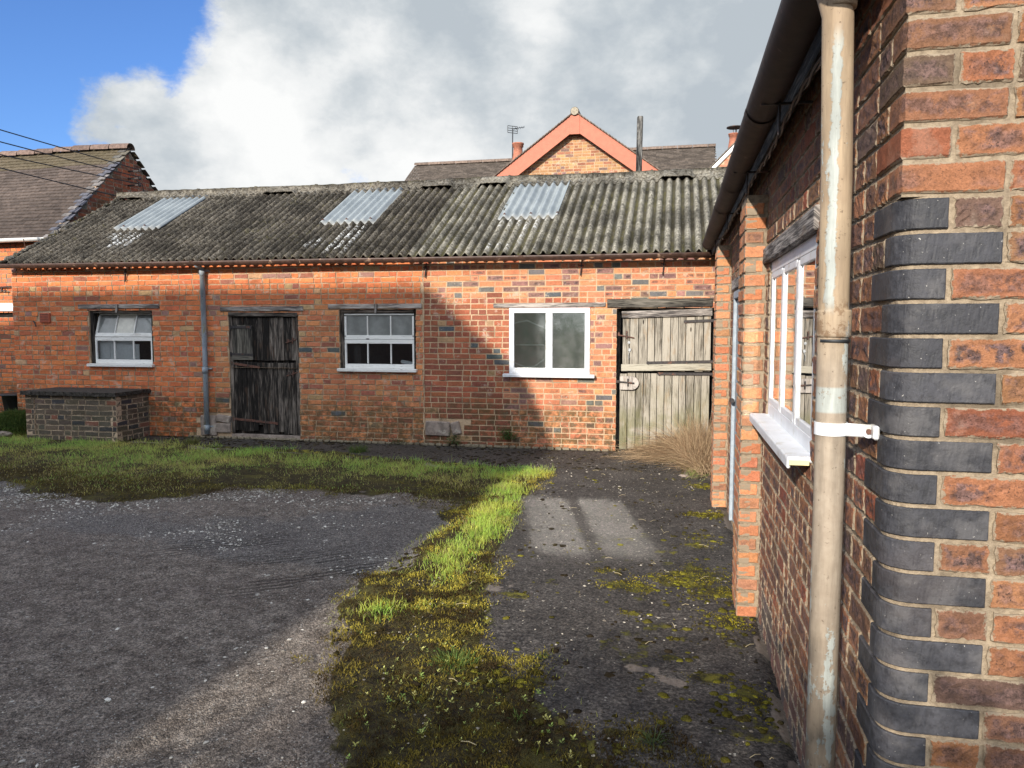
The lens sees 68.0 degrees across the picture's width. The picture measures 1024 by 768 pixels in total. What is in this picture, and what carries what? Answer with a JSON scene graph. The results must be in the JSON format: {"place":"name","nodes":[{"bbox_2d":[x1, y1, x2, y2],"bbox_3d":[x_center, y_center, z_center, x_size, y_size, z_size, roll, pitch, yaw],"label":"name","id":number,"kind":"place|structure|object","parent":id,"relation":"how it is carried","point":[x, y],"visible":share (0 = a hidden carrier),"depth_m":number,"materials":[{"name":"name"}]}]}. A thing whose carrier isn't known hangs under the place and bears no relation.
{"place":"outdoors","nodes":[
{"label":"outdoors","id":0,"kind":"place"},
{"bbox_2d":[0,431,12,436],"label":"stone","id":1,"kind":"object","parent":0,"point":[5,433],"visible":0.9,"depth_m":11.20,"materials":[{"name":"grey stone"}]},
{"bbox_2d":[0,0,780,190],"label":"sky","id":2,"kind":"structure","parent":0,"point":[207,94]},
{"bbox_2d":[0,429,800,767],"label":"yard ground","id":3,"kind":"structure","parent":0,"point":[56,685],"depth_m":4.28,"materials":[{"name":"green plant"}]},
{"bbox_2d":[0,392,17,411],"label":"black tub","id":4,"kind":"object","parent":3,"relation":"on","point":[9,400],"visible":0.23,"depth_m":12.37,"materials":[{"name":"plastic"}]},
{"bbox_2d":[0,408,26,435],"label":"grass mound","id":5,"kind":"object","parent":3,"relation":"on","point":[10,419],"depth_m":11.35,"materials":[{"name":"green plant"}]},
{"bbox_2d":[20,387,150,441],"bbox_3d":[-6.283,0.438,11.208,1.639,0.714,0.769,1,4,12],"label":"brick bunker","id":6,"kind":"object","parent":3,"relation":"on","point":[67,413],"visible":1,"depth_m":10.93,"materials":[{"name":"brick"}]},
{"bbox_2d":[0,143,185,412],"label":"tiled barn","id":7,"kind":"structure","parent":3,"relation":"on","point":[33,210],"depth_m":13.91,"materials":[{"name":"tile"}]},
{"bbox_2d":[0,167,127,198],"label":"overhead wire","id":8,"kind":"object","parent":7,"relation":"attached to","point":[56,181],"visible":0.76,"depth_m":13.01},
{"bbox_2d":[0,141,138,176],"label":"overhead wire","id":9,"kind":"object","parent":7,"relation":"attached to","point":[68,159],"visible":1,"depth_m":13.24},
{"bbox_2d":[0,129,138,169],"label":"overhead wire","id":10,"kind":"object","parent":7,"relation":"attached to","point":[67,149],"visible":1,"depth_m":13.18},
{"bbox_2d":[0,154,138,183],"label":"overhead wire","id":11,"kind":"object","parent":7,"relation":"attached to","point":[67,169],"visible":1,"depth_m":13.18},
{"bbox_2d":[0,426,635,767],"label":"grass","id":12,"kind":"structure","parent":3,"relation":"on","point":[494,506],"depth_m":8.56,"materials":[{"name":"green plant"}]},
{"bbox_2d":[0,167,726,451],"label":"brick shed","id":13,"kind":"structure","parent":3,"relation":"on","point":[550,312],"depth_m":10.79,"materials":[{"name":"orange brick"}]},
{"bbox_2d":[87,304,154,366],"bbox_3d":[-5.874,-0.734,11.475,1.130,0.939,0.246,1,4,12],"label":"window","id":14,"kind":"structure","parent":13,"relation":"in","point":[117,325],"depth_m":11.50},
{"bbox_2d":[228,312,300,440],"bbox_3d":[-3.572,-0.109,11.025,1.106,1.875,0.135,1,4,12],"label":"door","id":15,"kind":"structure","parent":13,"relation":"in","point":[265,393],"depth_m":11.00,"materials":[{"name":"wood"}]},
{"bbox_2d":[337,304,417,372],"bbox_3d":[-1.871,-0.643,10.594,1.170,0.944,0.185,1,4,12],"label":"window","id":16,"kind":"structure","parent":13,"relation":"in","point":[396,328],"depth_m":10.60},
{"bbox_2d":[497,421,518,439],"bbox_3d":[-0.058,0.625,10.193,0.392,0.260,0.164,1,4,12],"label":"wall weed","id":17,"kind":"object","parent":13,"relation":"attached to","point":[506,435],"depth_m":10.22,"materials":[{"name":"green plant"}]},
{"bbox_2d":[503,308,594,377],"bbox_3d":[0.488,-0.547,10.044,1.225,0.917,0.156,1,4,12],"label":"window","id":18,"kind":"structure","parent":13,"relation":"in","point":[543,342],"depth_m":10.06,"materials":[{"name":"white plastic"}]},
{"bbox_2d":[634,116,642,252],"bbox_3d":[2.263,-3.305,13.619,0.133,2.921,0.098,0,4,1],"label":"timber post","id":19,"kind":"object","parent":13,"relation":"attached to","point":[639,143],"visible":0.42,"depth_m":13.50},
{"bbox_2d":[616,307,713,448],"bbox_3d":[1.992,-0.050,9.868,1.283,1.885,0.276,1,4,12],"label":"door","id":20,"kind":"structure","parent":13,"relation":"in","point":[632,414],"depth_m":9.80,"materials":[{"name":"wood"}]},
{"bbox_2d":[0,460,774,767],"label":"moss","id":21,"kind":"object","parent":3,"relation":"on","point":[443,619],"visible":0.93,"depth_m":3.85,"materials":[{"name":"green plant"}]},
{"bbox_2d":[420,641,484,675],"bbox_3d":[-0.299,1.331,3.741,0.364,0.080,0.298,4,6,40],"label":"grass tuft","id":22,"kind":"object","parent":3,"relation":"on","point":[463,659],"visible":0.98,"depth_m":3.74,"materials":[{"name":"green plant"}]},
{"bbox_2d":[346,631,632,767],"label":"seedlings","id":23,"kind":"object","parent":3,"relation":"on","point":[422,729],"visible":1,"depth_m":3.25,"materials":[{"name":"green plant"}]},
{"bbox_2d":[507,709,523,720],"bbox_3d":[0.016,1.387,3.204,0.101,0.050,0.119,1,4,12],"label":"grass tuft","id":24,"kind":"object","parent":3,"relation":"on","point":[520,716],"visible":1,"depth_m":3.20,"materials":[{"name":"green plant"}]},
{"bbox_2d":[405,142,716,180],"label":"tiled house","id":25,"kind":"structure","parent":3,"relation":"on","point":[696,156],"depth_m":23.48,"materials":[{"name":"tile"}]},
{"bbox_2d":[507,125,523,157],"bbox_3d":[0.145,-7.236,24.145,0.665,2.026,0.201,-2,5,-28],"label":"tv aerial","id":26,"kind":"object","parent":25,"relation":"attached to","point":[512,128],"visible":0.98,"depth_m":24.01,"materials":[{"name":"grey metal"}]},
{"bbox_2d":[492,107,660,176],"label":"gabled house","id":27,"kind":"structure","parent":3,"relation":"on","point":[574,141],"depth_m":19.86,"materials":[{"name":"brick"}]},
{"bbox_2d":[709,125,739,167],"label":"corner house","id":28,"kind":"structure","parent":3,"relation":"on","point":[722,160],"depth_m":20.85,"materials":[{"name":"brick"}]},
{"bbox_2d":[702,0,1023,767],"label":"brick building","id":29,"kind":"structure","parent":3,"relation":"on","point":[864,237],"depth_m":1.82,"materials":[{"name":"red brick"}]},
{"bbox_2d":[729,289,739,521],"bbox_3d":[1.706,0.251,5.638,0.077,1.925,1.570,1,4,12],"label":"door","id":30,"kind":"structure","parent":29,"relation":"in","point":[735,342],"depth_m":6.33,"materials":[{"name":"white paint"}]},
{"bbox_2d":[749,234,817,467],"bbox_3d":[1.221,-0.169,3.388,0.161,0.852,1.417,1,4,12],"label":"window","id":31,"kind":"structure","parent":29,"relation":"in","point":[786,428],"depth_m":3.24,"materials":[{"name":"white plastic"}]},
{"bbox_2d":[131,436,800,767],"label":"concrete path","id":32,"kind":"structure","parent":0,"point":[619,694],"depth_m":4.46,"materials":[{"name":"grey concrete"}]},
{"bbox_2d":[179,437,205,443],"bbox_3d":[-4.486,0.772,10.721,0.420,0.124,0.410,1,4,12],"label":"grass tuft","id":33,"kind":"object","parent":32,"relation":"on","point":[191,441],"visible":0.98,"depth_m":10.68,"materials":[{"name":"green plant"}]},
{"bbox_2d":[345,443,370,453],"bbox_3d":[-2.000,0.823,9.942,0.439,0.140,0.413,1,4,12],"label":"grass tuft","id":34,"kind":"object","parent":32,"relation":"on","point":[364,449],"visible":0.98,"depth_m":9.92,"materials":[{"name":"green plant"}]},
{"bbox_2d":[391,436,406,444],"bbox_3d":[-1.590,0.739,10.533,0.345,0.227,0.155,1,4,7],"label":"wall weed","id":35,"kind":"object","parent":32,"relation":"on","point":[397,440],"depth_m":10.56,"materials":[{"name":"green plant"}]},
{"bbox_2d":[444,431,459,444],"bbox_3d":[-0.791,0.734,10.363,0.311,0.199,0.155,1,4,12],"label":"wall weed","id":36,"kind":"object","parent":32,"relation":"on","point":[455,442],"depth_m":10.39,"materials":[{"name":"green plant"}]},
{"bbox_2d":[147,437,783,767],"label":"moss cushions","id":37,"kind":"object","parent":32,"relation":"on","point":[742,719],"visible":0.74,"depth_m":3.99,"materials":[{"name":"green plant"}]},
{"bbox_2d":[419,470,773,758],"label":"straw litter","id":38,"kind":"object","parent":32,"relation":"on","point":[614,572],"visible":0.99,"depth_m":4.47,"materials":[{"name":"beige plant"}]},
{"bbox_2d":[629,719,672,750],"bbox_3d":[0.558,1.385,3.004,0.212,0.086,0.190,2,5,25],"label":"grass tuft","id":39,"kind":"object","parent":32,"relation":"on","point":[650,738],"visible":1,"depth_m":3.01,"materials":[{"name":"green plant"}]},
{"bbox_2d":[598,407,711,480],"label":"dead grass","id":40,"kind":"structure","parent":32,"relation":"on","point":[690,451],"depth_m":9.09,"materials":[{"name":"plant"}]}
]}

